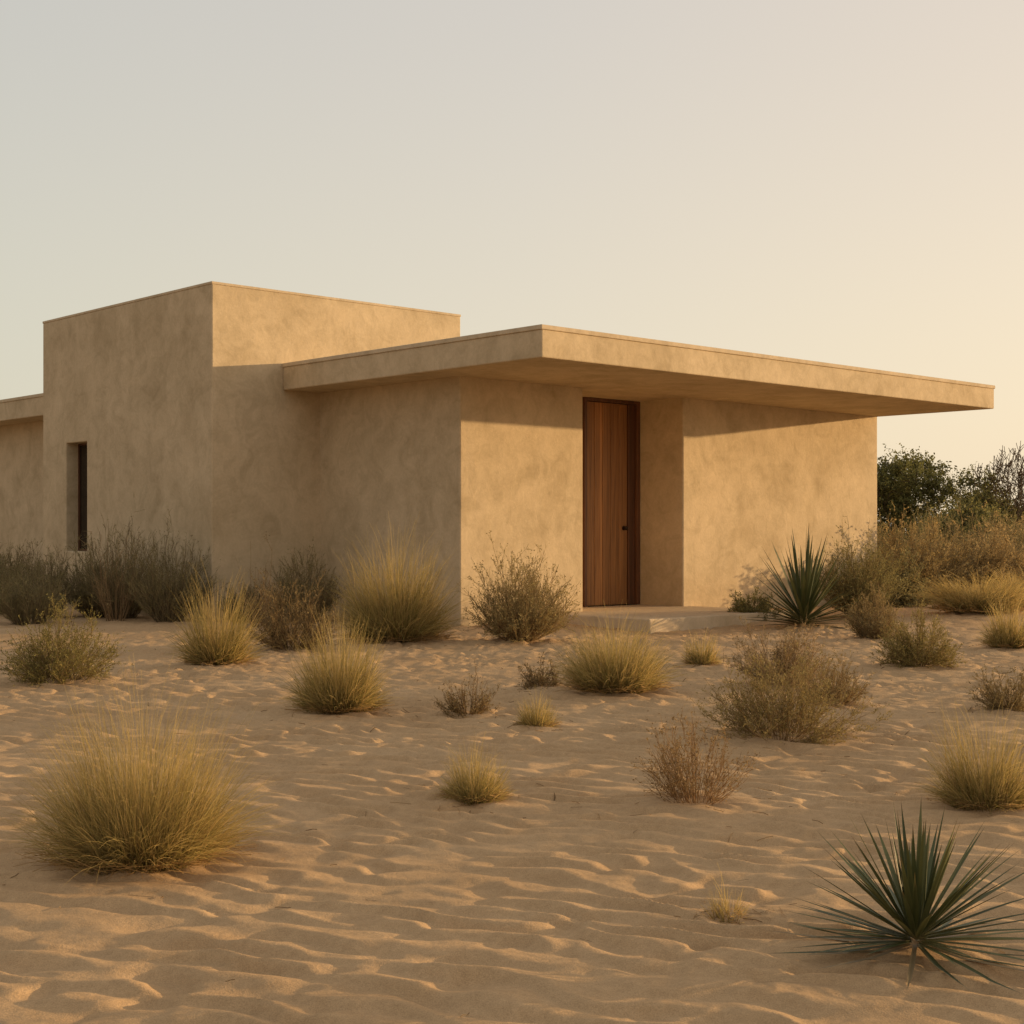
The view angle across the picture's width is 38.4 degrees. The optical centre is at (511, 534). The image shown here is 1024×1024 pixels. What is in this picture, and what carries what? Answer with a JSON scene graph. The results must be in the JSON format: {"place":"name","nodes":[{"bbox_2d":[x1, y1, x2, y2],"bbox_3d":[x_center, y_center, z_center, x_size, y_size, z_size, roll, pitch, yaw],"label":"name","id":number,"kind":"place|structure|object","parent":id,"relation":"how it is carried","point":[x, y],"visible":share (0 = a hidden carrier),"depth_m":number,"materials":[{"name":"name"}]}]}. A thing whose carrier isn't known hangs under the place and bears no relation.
{"place":"outdoors","nodes":[
{"label":"outdoors","id":0,"kind":"place"},
{"bbox_2d":[0,602,1023,1023],"bbox_3d":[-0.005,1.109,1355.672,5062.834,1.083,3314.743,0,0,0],"label":"sand ground","id":1,"kind":"structure","parent":0,"point":[478,914],"depth_m":5.12,"materials":[{"name":"beige sand"}]},
{"bbox_2d":[0,540,32,613],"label":"upright desert shrub","id":2,"kind":"object","parent":1,"relation":"on","point":[6,567],"visible":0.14,"depth_m":20.45,"materials":[{"name":"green plant"}]},
{"bbox_2d":[0,421,42,582],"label":"wing walls","id":3,"kind":"structure","parent":1,"relation":"on","point":[21,483],"depth_m":25.64,"materials":[{"name":"beige paint"}]},
{"bbox_2d":[0,397,42,425],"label":"wing roof slab","id":4,"kind":"structure","parent":3,"relation":"on","point":[30,410],"depth_m":24.52,"materials":[{"name":"beige paint"}]},
{"bbox_2d":[0,393,42,402],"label":"wing roof coping","id":5,"kind":"object","parent":4,"relation":"on","point":[21,398],"depth_m":24.39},
{"bbox_2d":[0,540,42,586],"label":"upright desert shrub","id":6,"kind":"object","parent":1,"relation":"on","point":[28,557],"visible":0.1,"depth_m":24.16,"materials":[{"name":"green plant"}]},
{"bbox_2d":[0,559,79,625],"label":"upright desert shrub","id":7,"kind":"object","parent":1,"relation":"on","point":[20,603],"visible":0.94,"depth_m":18.11,"materials":[{"name":"green plant"}]},
{"bbox_2d":[0,539,89,617],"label":"upright desert shrub","id":8,"kind":"object","parent":1,"relation":"on","point":[38,567],"visible":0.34,"depth_m":19.59,"materials":[{"name":"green plant"}]},
{"bbox_2d":[0,592,133,685],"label":"desert shrub","id":9,"kind":"object","parent":1,"relation":"on","point":[56,663],"visible":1,"depth_m":10.65,"materials":[{"name":"green plant"}]},
{"bbox_2d":[51,528,135,617],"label":"upright desert shrub","id":10,"kind":"object","parent":1,"relation":"on","point":[82,607],"visible":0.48,"depth_m":19.75,"materials":[{"name":"green plant"}]},
{"bbox_2d":[81,522,150,620],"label":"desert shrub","id":11,"kind":"object","parent":1,"relation":"on","point":[109,611],"visible":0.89,"depth_m":18.87,"materials":[{"name":"brown plant"}]},
{"bbox_2d":[67,493,169,618],"bbox_3d":[-5.130,0.253,19.521,1.540,1.744,1.259,0,0,-42],"label":"upright desert shrub","id":12,"kind":"object","parent":1,"relation":"on","point":[135,609],"visible":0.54,"depth_m":19.35,"materials":[{"name":"green plant"}]},
{"bbox_2d":[0,654,296,883],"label":"desert grass tuft","id":13,"kind":"object","parent":1,"relation":"on","point":[149,830],"visible":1,"depth_m":4.80,"materials":[{"name":"yellow plant"}]},
{"bbox_2d":[115,504,230,621],"bbox_3d":[-4.422,0.364,18.744,1.339,1.543,1.382,0,0,-41],"label":"upright desert shrub","id":14,"kind":"object","parent":1,"relation":"on","point":[155,601],"visible":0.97,"depth_m":18.63,"materials":[{"name":"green plant"}]},
{"bbox_2d":[160,557,274,666],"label":"desert grass tuft","id":15,"kind":"object","parent":1,"relation":"on","point":[212,648],"visible":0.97,"depth_m":12.26,"materials":[{"name":"yellow plant"}]},
{"bbox_2d":[216,580,268,622],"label":"upright desert shrub","id":16,"kind":"object","parent":1,"relation":"on","point":[232,600],"visible":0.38,"depth_m":18.48,"materials":[{"name":"brown plant"}]},
{"bbox_2d":[43,284,459,619],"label":"tall block walls","id":17,"kind":"structure","parent":1,"relation":"on","point":[194,416],"depth_m":19.90,"materials":[{"name":"beige paint"}]},
{"bbox_2d":[78,444,79,550],"bbox_3d":[-6.500,-0.565,22.123,0.048,1.606,0.028,0,0,-43],"label":"window frame","id":18,"kind":"object","parent":17,"relation":"in","point":[78,496],"visible":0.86,"depth_m":22.11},
{"bbox_2d":[80,445,86,548],"bbox_3d":[-6.280,-0.565,21.899,0.027,1.550,0.600,0,0,-43],"label":"window glass","id":19,"kind":"object","parent":17,"relation":"attached to","point":[83,492],"visible":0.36,"depth_m":22.03,"materials":[{"name":"black glass"}]},
{"bbox_2d":[43,281,460,323],"bbox_3d":[-3.981,-3.259,22.209,4.252,0.036,4.902,0,0,-43],"label":"tall block coping","id":20,"kind":"object","parent":17,"relation":"on","point":[249,287],"visible":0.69,"depth_m":20.35,"materials":[{"name":"paint"}]},
{"bbox_2d":[227,534,282,626],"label":"dry weed stalks","id":21,"kind":"object","parent":1,"relation":"on","point":[264,584],"visible":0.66,"depth_m":17.53,"materials":[{"name":"brown plant"}]},
{"bbox_2d":[234,568,344,650],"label":"desert shrub","id":22,"kind":"object","parent":1,"relation":"on","point":[278,633],"visible":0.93,"depth_m":13.79,"materials":[{"name":"brown plant"}]},
{"bbox_2d":[257,537,348,621],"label":"upright desert shrub","id":23,"kind":"object","parent":1,"relation":"on","point":[326,598],"visible":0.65,"depth_m":18.55,"materials":[{"name":"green plant"}]},
{"bbox_2d":[275,603,405,715],"bbox_3d":[-1.089,0.719,9.156,0.802,0.759,0.935,0,0,-21],"label":"desert grass tuft","id":24,"kind":"object","parent":1,"relation":"on","point":[340,690],"visible":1,"depth_m":9.04,"materials":[{"name":"yellow plant"}]},
{"bbox_2d":[319,513,475,645],"bbox_3d":[-1.193,0.415,14.793,1.693,1.326,1.782,0,0,0],"label":"desert grass tuft","id":25,"kind":"object","parent":1,"relation":"on","point":[406,620],"visible":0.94,"depth_m":14.56,"materials":[{"name":"yellow plant"}]},
{"bbox_2d":[431,659,501,718],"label":"desert shrub","id":26,"kind":"object","parent":1,"relation":"on","point":[455,707],"visible":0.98,"depth_m":8.96,"materials":[{"name":"brown plant"}]},
{"bbox_2d":[429,732,516,806],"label":"desert grass tuft","id":27,"kind":"object","parent":1,"relation":"on","point":[474,792],"visible":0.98,"depth_m":6.08,"materials":[{"name":"yellow plant"}]},
{"bbox_2d":[4,614,1021,1016],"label":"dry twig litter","id":28,"kind":"object","parent":1,"relation":"on","point":[588,806],"visible":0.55,"depth_m":6.35,"materials":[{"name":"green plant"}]},
{"bbox_2d":[452,531,582,643],"bbox_3d":[0.072,0.512,14.755,1.369,1.129,1.359,0,0,0],"label":"desert shrub","id":29,"kind":"object","parent":1,"relation":"on","point":[518,619],"visible":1,"depth_m":14.68,"materials":[{"name":"green plant"}]},
{"bbox_2d":[511,689,564,727],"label":"desert grass tuft","id":30,"kind":"object","parent":1,"relation":"on","point":[542,720],"visible":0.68,"depth_m":8.41,"materials":[{"name":"yellow plant"}]},
{"bbox_2d":[518,651,563,689],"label":"desert shrub","id":31,"kind":"object","parent":1,"relation":"on","point":[535,679],"visible":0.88,"depth_m":10.37,"materials":[{"name":"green plant"}]},
{"bbox_2d":[320,376,876,626],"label":"entrance wing walls","id":32,"kind":"structure","parent":1,"relation":"on","point":[728,490],"depth_m":19.70,"materials":[{"name":"beige paint"}]},
{"bbox_2d":[582,397,586,606],"bbox_3d":[1.008,-0.465,20.662,0.052,2.946,0.087,0,0,-43],"label":"door frame","id":33,"kind":"object","parent":32,"relation":"attached to","point":[584,501],"visible":0.76,"depth_m":20.63,"materials":[{"name":"brown wood"}]},
{"bbox_2d":[587,397,636,404],"bbox_3d":[1.405,-1.914,21.030,1.028,0.048,0.087,0,0,-43],"label":"door frame head","id":34,"kind":"object","parent":32,"relation":"attached to","point":[603,400],"depth_m":20.98},
{"bbox_2d":[634,402,639,603],"bbox_3d":[1.810,-0.465,21.405,0.073,2.946,0.087,0,0,-43],"label":"door frame","id":35,"kind":"object","parent":32,"relation":"attached to","point":[637,504],"visible":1,"depth_m":21.37,"materials":[{"name":"brown wood"}]},
{"bbox_2d":[283,329,993,416],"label":"flat roof slab","id":36,"kind":"structure","parent":32,"relation":"on","point":[603,367],"depth_m":18.59,"materials":[{"name":"beige paint"}]},
{"bbox_2d":[282,324,994,388],"bbox_3d":[0.883,-2.273,22.557,9.696,0.053,8.816,0,0,-43],"label":"roof coping","id":37,"kind":"object","parent":36,"relation":"on","point":[559,329],"visible":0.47,"depth_m":18.04,"materials":[{"name":"paint"}]},
{"bbox_3d":[0.661,-0.462,20.369,0.850,2.951,0.049,0,0,-43],"label":"door","id":38,"kind":"object","parent":32,"relation":"attached to","visible":0},
{"bbox_2d":[587,401,593,605],"bbox_3d":[1.090,-0.443,20.742,0.163,2.880,0.033,0,0,-43],"label":"door plank","id":39,"kind":"object","parent":38,"relation":"attached to","point":[590,503],"depth_m":20.74,"materials":[{"name":"brown wood"}]},
{"bbox_2d":[594,402,601,604],"bbox_3d":[1.215,-0.443,20.858,0.163,2.880,0.033,0,0,-43],"label":"door plank","id":40,"kind":"object","parent":38,"relation":"attached to","point":[597,503],"depth_m":20.84,"materials":[{"name":"brown wood"}]},
{"bbox_2d":[602,403,610,604],"bbox_3d":[1.341,-0.443,20.974,0.163,2.880,0.033,0,0,-43],"label":"door plank","id":41,"kind":"object","parent":38,"relation":"attached to","point":[606,503],"depth_m":20.96,"materials":[{"name":"brown wood"}]},
{"bbox_2d":[611,403,618,604],"bbox_3d":[1.466,-0.443,21.091,0.163,2.880,0.033,0,0,-43],"label":"door plank","id":42,"kind":"object","parent":38,"relation":"attached to","point":[614,504],"depth_m":21.07,"materials":[{"name":"brown wood"}]},
{"bbox_2d":[619,404,626,603],"bbox_3d":[1.591,-0.443,21.207,0.163,2.880,0.033,0,0,-43],"label":"door plank","id":43,"kind":"object","parent":38,"relation":"attached to","point":[622,502],"depth_m":21.18,"materials":[{"name":"brown wood"}]},
{"bbox_2d":[541,601,693,693],"bbox_3d":[0.708,0.751,9.997,1.112,0.632,1.152,0,0,0],"label":"desert grass tuft","id":44,"kind":"object","parent":1,"relation":"on","point":[612,674],"visible":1,"depth_m":9.85,"materials":[{"name":"yellow plant"}]},
{"bbox_2d":[558,604,792,633],"bbox_3d":[1.799,1.180,19.619,2.900,0.340,2.696,0,0,-43],"label":"doorstep slab","id":45,"kind":"structure","parent":1,"relation":"on","point":[676,618],"depth_m":18.55,"materials":[{"name":"concrete"}]},
{"bbox_2d":[588,604,636,606],"bbox_3d":[1.440,1.006,20.992,1.028,0.013,0.008,0,0,-43],"label":"door threshold","id":46,"kind":"object","parent":45,"relation":"on","point":[612,605],"depth_m":20.98,"materials":[{"name":"brown wood"}]},
{"bbox_2d":[631,704,767,806],"bbox_3d":[0.754,0.887,6.016,0.570,0.450,0.613,0,0,0],"label":"desert shrub","id":47,"kind":"object","parent":1,"relation":"on","point":[677,779],"visible":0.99,"depth_m":5.97,"materials":[{"name":"brown plant"}]},
{"bbox_2d":[675,627,728,665],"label":"desert grass tuft","id":48,"kind":"object","parent":1,"relation":"on","point":[701,657],"visible":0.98,"depth_m":12.35,"materials":[{"name":"yellow plant"}]},
{"bbox_2d":[701,863,751,923],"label":"desert grass tuft","id":49,"kind":"object","parent":1,"relation":"on","point":[738,912],"visible":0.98,"depth_m":4.30,"materials":[{"name":"yellow plant"}]},
{"bbox_2d":[727,587,782,619],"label":"desert shrub","id":50,"kind":"object","parent":1,"relation":"on","point":[743,606],"visible":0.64,"depth_m":19.31,"materials":[{"name":"green plant"}]},
{"bbox_2d":[717,614,833,687],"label":"desert shrub","id":51,"kind":"object","parent":1,"relation":"on","point":[791,651],"visible":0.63,"depth_m":10.54,"materials":[{"name":"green plant"}]},
{"bbox_2d":[689,639,894,745],"bbox_3d":[1.499,0.818,7.755,1.140,0.554,1.004,0,0,0],"label":"desert shrub","id":52,"kind":"object","parent":1,"relation":"on","point":[772,716],"visible":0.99,"depth_m":7.73,"materials":[{"name":"green plant"}]},
{"bbox_2d":[742,526,856,628],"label":"yucca plant","id":53,"kind":"object","parent":1,"relation":"on","point":[805,592],"visible":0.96,"depth_m":17.78,"materials":[{"name":"green plant"}]},
{"bbox_2d":[782,646,875,707],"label":"desert shrub","id":54,"kind":"object","parent":1,"relation":"on","point":[834,688],"visible":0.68,"depth_m":9.35,"materials":[{"name":"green plant"}]},
{"bbox_2d":[805,516,910,617],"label":"desert shrub","id":55,"kind":"object","parent":1,"relation":"on","point":[861,581],"visible":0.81,"depth_m":19.13,"materials":[{"name":"green plant"}]},
{"bbox_2d":[831,567,906,638],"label":"desert shrub","id":56,"kind":"object","parent":1,"relation":"on","point":[865,627],"visible":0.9,"depth_m":15.54,"materials":[{"name":"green plant"}]},
{"bbox_2d":[852,540,935,607],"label":"dry brush bush","id":57,"kind":"object","parent":1,"relation":"on","point":[903,595],"visible":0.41,"depth_m":22.70,"materials":[{"name":"brown plant"}]},
{"bbox_2d":[768,803,1023,993],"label":"yucca plant","id":58,"kind":"object","parent":1,"relation":"on","point":[912,897],"visible":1,"depth_m":3.83,"materials":[{"name":"green plant"}]},
{"bbox_2d":[877,460,924,542],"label":"mesquite tree","id":59,"kind":"object","parent":1,"relation":"on","point":[881,500],"visible":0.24,"depth_m":46.56,"materials":[{"name":"green plant"}]},
{"bbox_2d":[868,590,968,668],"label":"desert shrub","id":60,"kind":"object","parent":1,"relation":"on","point":[904,650],"visible":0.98,"depth_m":12.14,"materials":[{"name":"green plant"}]},
{"bbox_2d":[877,499,988,557],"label":"dry brush bush","id":61,"kind":"object","parent":1,"relation":"on","point":[918,528],"visible":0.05,"depth_m":33.96,"materials":[{"name":"brown plant"}]},
{"bbox_2d":[877,503,993,603],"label":"dry brush bush","id":62,"kind":"object","parent":1,"relation":"on","point":[933,562],"visible":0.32,"depth_m":24.35,"materials":[{"name":"brown plant"}]},
{"bbox_2d":[877,443,1014,548],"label":"mesquite tree","id":63,"kind":"object","parent":1,"relation":"on","point":[930,482],"visible":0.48,"depth_m":46.41,"materials":[{"name":"green plant"}]},
{"bbox_2d":[897,502,1023,592],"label":"dry brush bush","id":64,"kind":"object","parent":1,"relation":"on","point":[1001,560],"visible":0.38,"depth_m":25.02,"materials":[{"name":"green plant"}]},
{"bbox_2d":[907,492,1016,546],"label":"mesquite tree","id":65,"kind":"object","parent":1,"relation":"on","point":[966,512],"visible":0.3,"depth_m":40.14,"materials":[{"name":"green plant"}]},
{"bbox_2d":[903,565,1023,614],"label":"desert grass tuft","id":66,"kind":"object","parent":1,"relation":"on","point":[973,600],"visible":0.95,"depth_m":19.58,"materials":[{"name":"yellow plant"}]},
{"bbox_2d":[907,504,1023,561],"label":"dry brush bush","id":67,"kind":"object","parent":1,"relation":"on","point":[968,526],"visible":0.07,"depth_m":36.78,"materials":[{"name":"brown plant"}]},
{"bbox_2d":[913,693,1023,813],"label":"desert grass tuft","id":68,"kind":"object","parent":1,"relation":"on","point":[971,791],"visible":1,"depth_m":5.91,"materials":[{"name":"yellow plant"}]},
{"bbox_2d":[935,480,1023,535],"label":"mesquite tree","id":69,"kind":"object","parent":1,"relation":"on","point":[984,494],"visible":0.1,"depth_m":44.97,"materials":[{"name":"green plant"}]},
{"bbox_2d":[945,489,1023,523],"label":"mesquite tree","id":70,"kind":"object","parent":1,"relation":"on","point":[1003,501],"visible":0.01,"depth_m":50.09,"materials":[{"name":"green plant"}]},
{"bbox_2d":[954,518,1023,575],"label":"dry brush bush","id":71,"kind":"object","parent":1,"relation":"on","point":[1006,545],"visible":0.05,"depth_m":26.35,"materials":[{"name":"brown plant"}]},
{"bbox_2d":[965,663,1023,711],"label":"desert shrub","id":72,"kind":"object","parent":1,"relation":"on","point":[1001,700],"visible":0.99,"depth_m":9.06,"materials":[{"name":"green plant"}]},
{"bbox_2d":[968,513,1023,553],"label":"dry brush bush","id":73,"kind":"object","parent":1,"relation":"on","point":[1020,537],"visible":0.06,"depth_m":30.18,"materials":[{"name":"brown plant"}]},
{"bbox_2d":[972,594,1023,648],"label":"desert grass tuft","id":74,"kind":"object","parent":1,"relation":"on","point":[1002,635],"visible":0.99,"depth_m":14.13,"materials":[{"name":"yellow plant"}]},
{"bbox_2d":[972,559,1023,606],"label":"desert grass tuft","id":75,"kind":"object","parent":1,"relation":"on","point":[1012,575],"visible":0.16,"depth_m":21.49,"materials":[{"name":"yellow plant"}]},
{"bbox_2d":[973,441,1023,530],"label":"bare tree","id":76,"kind":"object","parent":1,"relation":"on","point":[1020,481],"visible":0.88,"depth_m":45.15,"materials":[{"name":"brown plant"}]},
{"bbox_2d":[0,0,1023,532],"label":"sky","id":77,"kind":"structure","parent":0,"point":[841,182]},
{"bbox_2d":[626,404,629,603],"bbox_3d":[1.670,-0.440,21.281,0.040,2.896,0.076,0,0,-43],"label":"door sidelight post","id":78,"kind":"object","parent":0,"point":[628,503],"depth_m":21.25,"materials":[{"name":"brown wood"}]},
{"bbox_2d":[630,405,633,603],"bbox_3d":[1.720,-0.440,21.352,0.126,2.896,0.039,0,0,-43],"label":"door side panel","id":79,"kind":"structure","parent":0,"point":[631,504],"depth_m":21.35,"materials":[{"name":"brown wood"}]}
]}

